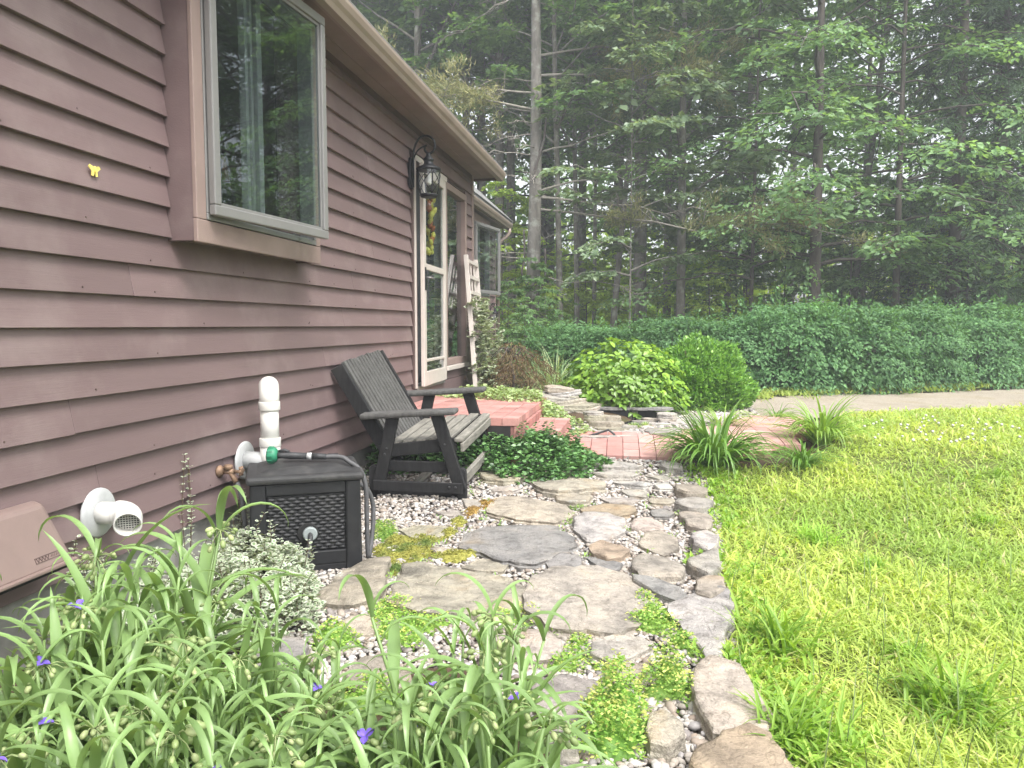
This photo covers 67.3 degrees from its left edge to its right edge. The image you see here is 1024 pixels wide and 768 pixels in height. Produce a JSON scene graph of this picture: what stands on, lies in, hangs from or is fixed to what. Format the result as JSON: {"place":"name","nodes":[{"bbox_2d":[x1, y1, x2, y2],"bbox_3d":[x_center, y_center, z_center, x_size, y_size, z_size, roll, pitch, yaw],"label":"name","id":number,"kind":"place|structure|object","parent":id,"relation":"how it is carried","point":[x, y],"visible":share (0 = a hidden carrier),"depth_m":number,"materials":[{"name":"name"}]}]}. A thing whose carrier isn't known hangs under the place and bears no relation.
{"place":"outdoors","nodes":[
{"label":"outdoors","id":0,"kind":"place"},
{"bbox_2d":[221,416,802,767],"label":"patio","id":1,"kind":"structure","parent":0,"point":[603,586],"depth_m":3.51,"materials":[{"name":"grey stone"}]},
{"bbox_2d":[0,617,548,767],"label":"flower bed","id":2,"kind":"object","parent":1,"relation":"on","point":[379,717],"visible":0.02,"depth_m":2.67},
{"bbox_2d":[0,529,193,767],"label":"spiderwort","id":3,"kind":"object","parent":2,"relation":"on","point":[11,674],"visible":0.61,"depth_m":2.03,"materials":[{"name":"green plant"}]},
{"bbox_2d":[0,543,222,731],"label":"spiderwort","id":4,"kind":"object","parent":2,"relation":"on","point":[71,591],"visible":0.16,"depth_m":2.29,"materials":[{"name":"green plant"}]},
{"bbox_2d":[0,586,254,767],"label":"spiderwort","id":5,"kind":"object","parent":2,"relation":"on","point":[134,617],"visible":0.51,"depth_m":1.96,"materials":[{"name":"green plant"}]},
{"bbox_2d":[6,485,324,733],"bbox_3d":[-1.057,0.692,2.399,0.954,0.764,0.884,-1,4,-7],"label":"spiderwort","id":6,"kind":"object","parent":2,"relation":"on","point":[203,583],"visible":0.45,"depth_m":2.38,"materials":[{"name":"green plant"}]},
{"bbox_2d":[86,512,326,667],"bbox_3d":[-1.198,0.859,3.292,0.920,0.475,1.810,1,4,10],"label":"wintercreeper","id":7,"kind":"object","parent":2,"relation":"on","point":[234,558],"visible":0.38,"depth_m":3.29,"materials":[{"name":"green plant"}]},
{"bbox_2d":[111,573,369,767],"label":"spiderwort","id":8,"kind":"object","parent":2,"relation":"on","point":[247,659],"visible":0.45,"depth_m":2.10,"materials":[{"name":"green plant"}]},
{"bbox_2d":[114,638,393,767],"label":"spiderwort","id":9,"kind":"object","parent":2,"relation":"on","point":[301,746],"visible":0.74,"depth_m":1.82,"materials":[{"name":"green plant"}]},
{"bbox_2d":[223,614,411,767],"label":"spiderwort","id":10,"kind":"object","parent":2,"relation":"on","point":[311,679],"visible":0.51,"depth_m":2.15,"materials":[{"name":"green plant"}]},
{"bbox_2d":[217,668,446,767],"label":"spiderwort","id":11,"kind":"object","parent":2,"relation":"on","point":[362,755],"visible":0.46,"depth_m":1.72,"materials":[{"name":"green plant"}]},
{"bbox_2d":[308,572,616,767],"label":"spiderwort","id":12,"kind":"object","parent":2,"relation":"on","point":[485,619],"visible":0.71,"depth_m":1.99,"materials":[{"name":"green plant"}]},
{"bbox_2d":[245,453,363,584],"bbox_3d":[-1.083,0.690,4.033,0.576,0.552,0.706,-1,5,-17],"label":"hose box","id":13,"kind":"object","parent":1,"relation":"on","point":[318,502],"visible":0.9,"depth_m":3.90,"materials":[{"name":"plastic"}]},
{"bbox_2d":[266,446,375,557],"bbox_3d":[-1.006,0.631,4.090,0.568,0.612,0.177,-1,5,-15],"label":"garden hose","id":14,"kind":"object","parent":13,"relation":"on","point":[273,454],"visible":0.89,"depth_m":4.07,"materials":[{"name":"grey plastic"}]},
{"bbox_2d":[331,350,491,500],"bbox_3d":[-0.716,0.268,5.779,0.965,0.980,0.990,1,9,11],"label":"glider bench","id":15,"kind":"object","parent":1,"relation":"on","point":[396,422],"visible":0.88,"depth_m":5.42,"materials":[{"name":"grey wood"}]},
{"bbox_2d":[215,455,800,767],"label":"gravel","id":16,"kind":"structure","parent":1,"relation":"on","point":[693,739],"depth_m":3.94,"materials":[{"name":"grey gravel"}]},
{"bbox_2d":[3,705,159,767],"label":"spiderwort","id":17,"kind":"object","parent":16,"relation":"on","point":[41,749],"visible":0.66,"depth_m":1.58,"materials":[{"name":"green plant"}]},
{"bbox_2d":[0,631,254,767],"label":"spiderwort","id":18,"kind":"object","parent":16,"relation":"on","point":[98,743],"visible":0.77,"depth_m":1.64,"materials":[{"name":"green plant"}]},
{"bbox_2d":[98,692,317,767],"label":"spiderwort","id":19,"kind":"object","parent":16,"relation":"on","point":[121,762],"visible":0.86,"depth_m":1.55,"materials":[{"name":"green plant"}]},
{"bbox_2d":[368,591,452,656],"bbox_3d":[-0.435,0.987,3.233,0.431,0.110,0.626,1,4,10],"label":"sedum","id":20,"kind":"object","parent":16,"relation":"on","point":[420,625],"visible":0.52,"depth_m":3.17,"materials":[{"name":"green plant"}]},
{"bbox_2d":[372,515,476,577],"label":"moss","id":21,"kind":"object","parent":16,"relation":"on","point":[407,548],"visible":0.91,"depth_m":4.20,"materials":[{"name":"green plant"}]},
{"bbox_2d":[293,652,563,767],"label":"spiderwort","id":22,"kind":"object","parent":16,"relation":"on","point":[399,734],"visible":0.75,"depth_m":1.81,"materials":[{"name":"green plant"}]},
{"bbox_2d":[381,626,618,767],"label":"spiderwort","id":23,"kind":"object","parent":16,"relation":"on","point":[482,726],"visible":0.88,"depth_m":1.76,"materials":[{"name":"green plant"}]},
{"bbox_2d":[573,648,651,765],"bbox_3d":[0.310,1.003,2.362,0.269,0.314,0.424,1,4,10],"label":"sedum","id":24,"kind":"object","parent":1,"relation":"on","point":[617,719],"visible":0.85,"depth_m":2.30,"materials":[{"name":"green plant"}]},
{"bbox_2d":[624,587,697,657],"bbox_3d":[0.616,0.977,3.188,0.346,0.104,0.713,1,4,10],"label":"sedum","id":25,"kind":"object","parent":1,"relation":"on","point":[654,623],"visible":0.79,"depth_m":3.12,"materials":[{"name":"green plant"}]},
{"bbox_2d":[634,636,694,714],"bbox_3d":[0.519,0.995,2.626,0.236,0.221,0.302,1,4,10],"label":"sedum","id":26,"kind":"object","parent":1,"relation":"on","point":[667,674],"visible":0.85,"depth_m":2.58,"materials":[{"name":"green plant"}]},
{"bbox_2d":[673,458,886,767],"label":"edge weeds","id":27,"kind":"object","parent":1,"relation":"on","point":[731,651],"visible":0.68,"depth_m":2.75,"materials":[{"name":"green plant"}]},
{"bbox_2d":[551,412,631,421],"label":"earth bank","id":28,"kind":"structure","parent":0,"point":[581,416],"depth_m":7.81,"materials":[{"name":"brown soil"}]},
{"bbox_2d":[533,385,601,412],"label":"stone cascade","id":29,"kind":"object","parent":28,"relation":"on","point":[569,399],"visible":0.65,"depth_m":7.94,"materials":[{"name":"grey stone"}]},
{"bbox_2d":[569,415,805,462],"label":"brick walk","id":30,"kind":"structure","parent":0,"point":[625,447],"depth_m":6.68,"materials":[{"name":"red brick"}]},
{"bbox_2d":[425,0,1023,323],"label":"sky","id":31,"kind":"structure","parent":0,"point":[519,182],"materials":[{"name":"white"}]},
{"bbox_2d":[495,349,1023,625],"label":"ground","id":32,"kind":"structure","parent":0,"point":[809,445],"depth_m":6.72,"materials":[{"name":"brown soil"}]},
{"bbox_2d":[0,0,512,672],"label":"house","id":33,"kind":"structure","parent":32,"relation":"on","point":[214,242],"depth_m":3.72,"materials":[{"name":"paint"}]},
{"bbox_2d":[0,501,77,594],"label":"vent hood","id":34,"kind":"object","parent":33,"relation":"attached to","point":[26,556],"visible":0.81,"depth_m":2.63,"materials":[{"name":"plastic"}]},
{"bbox_2d":[80,488,142,537],"bbox_3d":[-1.561,0.521,3.087,0.230,0.200,0.201,1,4,10],"label":"vent pipe","id":35,"kind":"object","parent":33,"relation":"attached to","point":[102,511],"visible":0.96,"depth_m":3.05,"materials":[{"name":"white plastic"}]},
{"bbox_2d":[160,0,328,263],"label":"box window","id":36,"kind":"structure","parent":33,"relation":"in","point":[218,61],"depth_m":4.22,"materials":[{"name":"paint"}]},
{"bbox_2d":[234,376,280,478],"bbox_3d":[-1.373,0.243,4.215,0.212,0.568,0.209,1,4,10],"label":"exhaust pipe","id":37,"kind":"object","parent":33,"relation":"attached to","point":[268,409],"visible":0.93,"depth_m":4.17,"materials":[{"name":"white plastic"}]},
{"bbox_2d":[408,135,440,198],"bbox_3d":[-0.805,-2.013,7.109,0.299,0.573,0.228,1,4,10],"label":"wall lantern","id":38,"kind":"object","parent":33,"relation":"attached to","point":[428,166],"depth_m":7.08,"materials":[{"name":"black metal"}]},
{"bbox_2d":[409,152,469,389],"bbox_3d":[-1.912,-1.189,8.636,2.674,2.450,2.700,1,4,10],"label":"doorway","id":39,"kind":"structure","parent":33,"relation":"in","point":[434,360],"depth_m":8.31,"materials":[{"name":"paint"}]},
{"bbox_2d":[464,254,485,386],"bbox_3d":[-0.437,-0.768,9.426,0.244,1.602,0.839,1,4,10],"label":"trellis","id":40,"kind":"object","parent":33,"relation":"attached to","point":[469,291],"visible":0.69,"depth_m":9.21,"materials":[{"name":"paint"}]},
{"bbox_2d":[463,296,509,389],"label":"trellis vine","id":41,"kind":"object","parent":40,"relation":"attached to","point":[481,344],"visible":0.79,"depth_m":9.25,"materials":[{"name":"green plant"}]},
{"bbox_2d":[474,212,500,301],"bbox_3d":[-0.447,-2.122,13.058,0.433,1.426,1.419,0,4,4],"label":"box window","id":42,"kind":"structure","parent":33,"relation":"in","point":[482,227],"depth_m":13.45,"materials":[{"name":"paint"}]},
{"bbox_2d":[351,0,559,142],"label":"tree","id":43,"kind":"object","parent":32,"relation":"on","point":[481,69],"visible":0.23,"depth_m":22.32,"materials":[{"name":"green plant"}]},
{"bbox_2d":[352,0,567,147],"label":"tree","id":44,"kind":"object","parent":32,"relation":"on","point":[370,13],"visible":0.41,"depth_m":20.35,"materials":[{"name":"green plant"}]},
{"bbox_2d":[376,395,571,463],"bbox_3d":[-0.209,0.447,7.184,1.501,0.514,2.018,1,4,10],"label":"stoop","id":45,"kind":"object","parent":32,"relation":"on","point":[506,417],"visible":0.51,"depth_m":6.71,"materials":[{"name":"brick"}]},
{"bbox_2d":[363,0,589,196],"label":"tree","id":46,"kind":"object","parent":32,"relation":"on","point":[481,121],"visible":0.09,"depth_m":24.74,"materials":[{"name":"green plant"}]},
{"bbox_2d":[381,1,578,353],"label":"tree","id":47,"kind":"object","parent":32,"relation":"on","point":[510,165],"visible":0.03,"depth_m":25.50,"materials":[{"name":"green plant"}]},
{"bbox_2d":[364,420,614,484],"bbox_3d":[-0.163,0.538,6.084,1.999,0.530,0.870,1,4,10],"label":"vinca","id":48,"kind":"object","parent":32,"relation":"on","point":[554,444],"visible":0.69,"depth_m":5.96,"materials":[{"name":"green plant"}]},
{"bbox_2d":[436,0,547,358],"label":"tree","id":49,"kind":"object","parent":32,"relation":"on","point":[497,58],"visible":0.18,"depth_m":21.55,"materials":[{"name":"green plant"}]},
{"bbox_2d":[463,342,561,391],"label":"weeping maple","id":50,"kind":"object","parent":32,"relation":"on","point":[511,366],"visible":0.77,"depth_m":9.23,"materials":[{"name":"red plant"}]},
{"bbox_2d":[436,383,594,435],"bbox_3d":[0.045,0.294,7.822,1.790,0.574,1.857,1,4,10],"label":"wintercreeper","id":51,"kind":"object","parent":32,"relation":"on","point":[522,394],"visible":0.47,"depth_m":7.58,"materials":[{"name":"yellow plant"}]},
{"bbox_2d":[426,2,613,297],"bbox_3d":[-0.779,-8.666,29.640,10.217,15.253,11.249,-4,6,-44],"label":"tree","id":52,"kind":"object","parent":32,"relation":"on","point":[521,174],"visible":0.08,"depth_m":28.28,"materials":[{"name":"green plant"}]},
{"bbox_2d":[480,178,587,358],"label":"sapling","id":53,"kind":"object","parent":32,"relation":"on","point":[524,210],"visible":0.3,"depth_m":17.71,"materials":[{"name":"green plant"}]},
{"bbox_2d":[500,257,584,369],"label":"sapling","id":54,"kind":"object","parent":32,"relation":"on","point":[540,266],"visible":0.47,"depth_m":16.31,"materials":[{"name":"green plant"}]},
{"bbox_2d":[432,0,688,328],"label":"tree","id":55,"kind":"object","parent":32,"relation":"on","point":[556,97],"visible":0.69,"depth_m":17.23,"materials":[{"name":"green plant"}]},
{"bbox_2d":[466,0,656,331],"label":"tree","id":56,"kind":"object","parent":32,"relation":"on","point":[514,98],"visible":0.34,"depth_m":19.44,"materials":[{"name":"green plant"}]},
{"bbox_2d":[510,311,616,389],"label":"hedge bush","id":57,"kind":"object","parent":32,"relation":"on","point":[543,337],"visible":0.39,"depth_m":12.56,"materials":[{"name":"green plant"}]},
{"bbox_2d":[447,3,698,350],"bbox_3d":[1.578,-9.185,28.192,11.685,16.502,11.753,1,5,16],"label":"tree","id":58,"kind":"object","parent":32,"relation":"on","point":[548,160],"visible":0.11,"depth_m":28.59,"materials":[{"name":"green plant"}]},
{"bbox_2d":[449,0,735,335],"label":"tree","id":59,"kind":"object","parent":32,"relation":"on","point":[547,81],"visible":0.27,"depth_m":19.24,"materials":[{"name":"green plant"}]},
{"bbox_2d":[557,316,667,386],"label":"hedge bush","id":60,"kind":"object","parent":32,"relation":"on","point":[601,333],"visible":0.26,"depth_m":12.19,"materials":[{"name":"green plant"}]},
{"bbox_2d":[489,28,744,296],"bbox_3d":[4.558,-9.338,30.199,11.685,16.502,11.753,1,5,15],"label":"tree","id":61,"kind":"object","parent":32,"relation":"on","point":[613,169],"visible":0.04,"depth_m":30.65,"materials":[{"name":"green plant"}]},
{"bbox_2d":[556,337,691,419],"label":"hydrangea","id":62,"kind":"object","parent":32,"relation":"on","point":[614,374],"visible":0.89,"depth_m":8.20,"materials":[{"name":"green plant"}]},
{"bbox_2d":[563,207,696,327],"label":"sapling","id":63,"kind":"object","parent":32,"relation":"on","point":[688,293],"visible":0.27,"depth_m":20.37,"materials":[{"name":"green plant"}]},
{"bbox_2d":[571,222,692,336],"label":"sapling","id":64,"kind":"object","parent":32,"relation":"on","point":[625,264],"visible":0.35,"depth_m":20.51,"materials":[{"name":"green plant"}]},
{"bbox_2d":[532,0,745,326],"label":"tree","id":65,"kind":"object","parent":32,"relation":"on","point":[652,146],"visible":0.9,"depth_m":16.18,"materials":[{"name":"green plant"}]},
{"bbox_2d":[542,0,737,326],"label":"tree","id":66,"kind":"object","parent":32,"relation":"on","point":[641,239],"visible":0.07,"depth_m":19.69,"materials":[{"name":"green plant"}]},
{"bbox_2d":[375,0,906,344],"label":"pine tree","id":67,"kind":"object","parent":32,"relation":"on","point":[469,97],"visible":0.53,"depth_m":16.47,"materials":[{"name":"green plant"}]},
{"bbox_2d":[505,0,791,317],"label":"tree","id":68,"kind":"object","parent":32,"relation":"on","point":[665,267],"visible":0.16,"depth_m":22.68,"materials":[{"name":"green plant"}]},
{"bbox_2d":[550,0,758,329],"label":"tree","id":69,"kind":"object","parent":32,"relation":"on","point":[583,12],"visible":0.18,"depth_m":18.53,"materials":[{"name":"green plant"}]},
{"bbox_2d":[592,305,748,392],"bbox_3d":[2.571,-0.293,12.200,2.422,1.902,2.576,3,5,35],"label":"hedge bush","id":70,"kind":"object","parent":32,"relation":"on","point":[670,325],"visible":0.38,"depth_m":11.72,"materials":[{"name":"green plant"}]},
{"bbox_2d":[550,2,806,313],"bbox_3d":[5.844,-9.645,26.109,8.234,17.704,8.210,-3,5,-33],"label":"tree","id":71,"kind":"object","parent":32,"relation":"on","point":[674,137],"visible":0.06,"depth_m":26.17,"materials":[{"name":"green plant"}]},
{"bbox_2d":[530,0,852,330],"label":"tree","id":72,"kind":"object","parent":32,"relation":"on","point":[690,121],"visible":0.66,"depth_m":16.74,"materials":[{"name":"green plant"}]},
{"bbox_2d":[662,256,764,332],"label":"sapling","id":73,"kind":"object","parent":32,"relation":"on","point":[727,287],"visible":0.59,"depth_m":18.05,"materials":[{"name":"green plant"}]},
{"bbox_2d":[660,307,794,395],"bbox_3d":[3.370,-0.382,11.957,2.284,1.633,2.222,4,6,43],"label":"hedge bush","id":74,"kind":"object","parent":32,"relation":"on","point":[728,329],"visible":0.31,"depth_m":11.35,"materials":[{"name":"green plant"}]},
{"bbox_2d":[660,170,795,331],"bbox_3d":[5.759,-3.042,20.188,4.128,5.325,3.982,4,6,44],"label":"sapling","id":75,"kind":"object","parent":32,"relation":"on","point":[742,267],"visible":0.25,"depth_m":19.48,"materials":[{"name":"green plant"}]},
{"bbox_2d":[607,6,891,318],"bbox_3d":[8.199,-8.410,28.173,10.624,14.917,10.563,-3,5,-30],"label":"tree","id":76,"kind":"object","parent":32,"relation":"on","point":[713,181],"visible":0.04,"depth_m":28.32,"materials":[{"name":"green plant"}]},
{"bbox_2d":[583,0,924,314],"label":"tree","id":77,"kind":"object","parent":32,"relation":"on","point":[765,100],"visible":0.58,"depth_m":16.96,"materials":[{"name":"green plant"}]},
{"bbox_2d":[634,0,882,306],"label":"tree","id":78,"kind":"object","parent":32,"relation":"on","point":[749,99],"visible":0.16,"depth_m":23.45,"materials":[{"name":"green plant"}]},
{"bbox_2d":[504,201,1015,346],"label":"undergrowth","id":79,"kind":"object","parent":32,"relation":"on","point":[758,292],"depth_m":34.57,"materials":[{"name":"green plant"}]},
{"bbox_2d":[387,0,1020,249],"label":"wood","id":80,"kind":"object","parent":79,"relation":"on","point":[603,187],"visible":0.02,"depth_m":34.78,"materials":[{"name":"plant"}]},
{"bbox_2d":[718,283,878,395],"bbox_3d":[4.279,-0.464,11.752,2.472,2.170,2.466,2,5,24],"label":"hedge bush","id":81,"kind":"object","parent":32,"relation":"on","point":[791,339],"visible":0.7,"depth_m":11.20,"materials":[{"name":"green plant"}]},
{"bbox_2d":[583,0,1023,308],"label":"tree","id":82,"kind":"object","parent":32,"relation":"on","point":[816,156],"visible":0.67,"depth_m":15.46,"materials":[{"name":"green plant"}]},
{"bbox_2d":[773,292,934,394],"bbox_3d":[5.301,-0.436,12.104,2.434,1.999,2.550,4,6,43],"label":"hedge bush","id":83,"kind":"object","parent":32,"relation":"on","point":[885,327],"visible":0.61,"depth_m":11.39,"materials":[{"name":"green plant"}]},
{"bbox_2d":[770,164,945,330],"bbox_3d":[7.521,-2.414,16.496,3.559,4.591,3.433,0,4,0],"label":"sapling","id":84,"kind":"object","parent":32,"relation":"on","point":[868,180],"visible":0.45,"depth_m":16.36,"materials":[{"name":"green plant"}]},
{"bbox_2d":[700,2,1018,340],"bbox_3d":[12.161,-8.669,27.271,11.052,15.608,11.116,-2,5,-29],"label":"tree","id":85,"kind":"object","parent":32,"relation":"on","point":[830,157],"visible":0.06,"depth_m":27.07,"materials":[{"name":"green plant"}]},
{"bbox_2d":[716,0,1023,308],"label":"tree","id":86,"kind":"object","parent":32,"relation":"on","point":[899,181],"visible":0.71,"depth_m":15.25,"materials":[{"name":"green plant"}]},
{"bbox_2d":[737,0,1013,330],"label":"tree","id":87,"kind":"object","parent":32,"relation":"on","point":[949,55],"visible":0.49,"depth_m":17.15,"materials":[{"name":"green plant"}]},
{"bbox_2d":[746,377,1023,401],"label":"verge weeds","id":88,"kind":"object","parent":32,"relation":"on","point":[784,391],"visible":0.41,"depth_m":11.26,"materials":[{"name":"green plant"}]},
{"bbox_2d":[831,204,974,315],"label":"sapling","id":89,"kind":"object","parent":32,"relation":"on","point":[892,215],"visible":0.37,"depth_m":16.61,"materials":[{"name":"green plant"}]},
{"bbox_2d":[823,290,984,392],"bbox_3d":[6.445,-0.392,12.573,2.261,2.254,2.405,-4,6,-40],"label":"hedge bush","id":90,"kind":"object","parent":32,"relation":"on","point":[936,318],"visible":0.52,"depth_m":11.89,"materials":[{"name":"green plant"}]},
{"bbox_2d":[791,0,1023,354],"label":"tree","id":91,"kind":"object","parent":32,"relation":"on","point":[867,57],"visible":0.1,"depth_m":20.37,"materials":[{"name":"green plant"}]},
{"bbox_2d":[793,0,1023,354],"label":"tree","id":92,"kind":"object","parent":32,"relation":"on","point":[959,125],"visible":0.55,"depth_m":15.93,"materials":[{"name":"green plant"}]},
{"bbox_2d":[859,130,1023,318],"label":"sapling","id":93,"kind":"object","parent":32,"relation":"on","point":[983,196],"visible":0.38,"depth_m":16.04,"materials":[{"name":"green plant"}]},
{"bbox_2d":[860,0,1023,341],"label":"tree","id":94,"kind":"object","parent":32,"relation":"on","point":[1006,4],"visible":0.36,"depth_m":16.50,"materials":[{"name":"green plant"}]},
{"bbox_2d":[897,290,1023,389],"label":"hedge bush","id":95,"kind":"object","parent":32,"relation":"on","point":[1003,322],"visible":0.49,"depth_m":12.57,"materials":[{"name":"green plant"}]},
{"bbox_2d":[698,402,1023,767],"bbox_3d":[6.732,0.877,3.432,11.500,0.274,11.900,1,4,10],"label":"lawn","id":96,"kind":"structure","parent":0,"point":[919,474],"depth_m":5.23,"materials":[{"name":"plant"}]},
{"bbox_2d":[635,398,802,479],"bbox_3d":[1.600,0.389,6.084,1.188,0.564,1.303,-1,4,-7],"label":"daylily","id":97,"kind":"object","parent":96,"relation":"on","point":[712,448],"visible":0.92,"depth_m":5.91,"materials":[{"name":"green plant"}]},
{"bbox_2d":[706,576,869,683],"bbox_3d":[1.025,0.916,2.988,0.600,0.284,0.710,4,6,41],"label":"grass tuft","id":98,"kind":"object","parent":96,"relation":"on","point":[783,631],"visible":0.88,"depth_m":2.94,"materials":[{"name":"green plant"}]},
{"bbox_2d":[761,430,853,473],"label":"daylily","id":99,"kind":"object","parent":96,"relation":"on","point":[803,461],"visible":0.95,"depth_m":5.88,"materials":[{"name":"green plant"}]},
{"bbox_2d":[726,668,895,767],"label":"grass tuft","id":100,"kind":"object","parent":96,"relation":"on","point":[791,714],"visible":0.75,"depth_m":2.30,"materials":[{"name":"green plant"}]},
{"bbox_2d":[758,391,899,448],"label":"daylily","id":101,"kind":"object","parent":96,"relation":"on","point":[817,431],"visible":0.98,"depth_m":6.59,"materials":[{"name":"green plant"}]},
{"bbox_2d":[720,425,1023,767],"bbox_3d":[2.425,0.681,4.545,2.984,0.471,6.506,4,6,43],"label":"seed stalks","id":102,"kind":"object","parent":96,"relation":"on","point":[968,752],"visible":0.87,"depth_m":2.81,"materials":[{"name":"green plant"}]},
{"bbox_2d":[862,640,1023,747],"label":"grass tuft","id":103,"kind":"object","parent":96,"relation":"on","point":[964,685],"visible":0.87,"depth_m":2.48,"materials":[{"name":"green plant"}]},
{"bbox_2d":[751,389,1023,417],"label":"driveway","id":104,"kind":"structure","parent":0,"point":[957,399],"depth_m":10.14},
{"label":"pond bed","id":105,"kind":"structure","parent":0,"visible":0},
{"bbox_2d":[573,406,676,430],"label":"garden pond","id":106,"kind":"structure","parent":105,"relation":"on","point":[599,419],"depth_m":7.69,"materials":[{"name":"grey stone"}]},
{"bbox_2d":[644,329,762,411],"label":"round shrub","id":107,"kind":"object","parent":105,"relation":"on","point":[714,369],"visible":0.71,"depth_m":8.80,"materials":[{"name":"green plant"}]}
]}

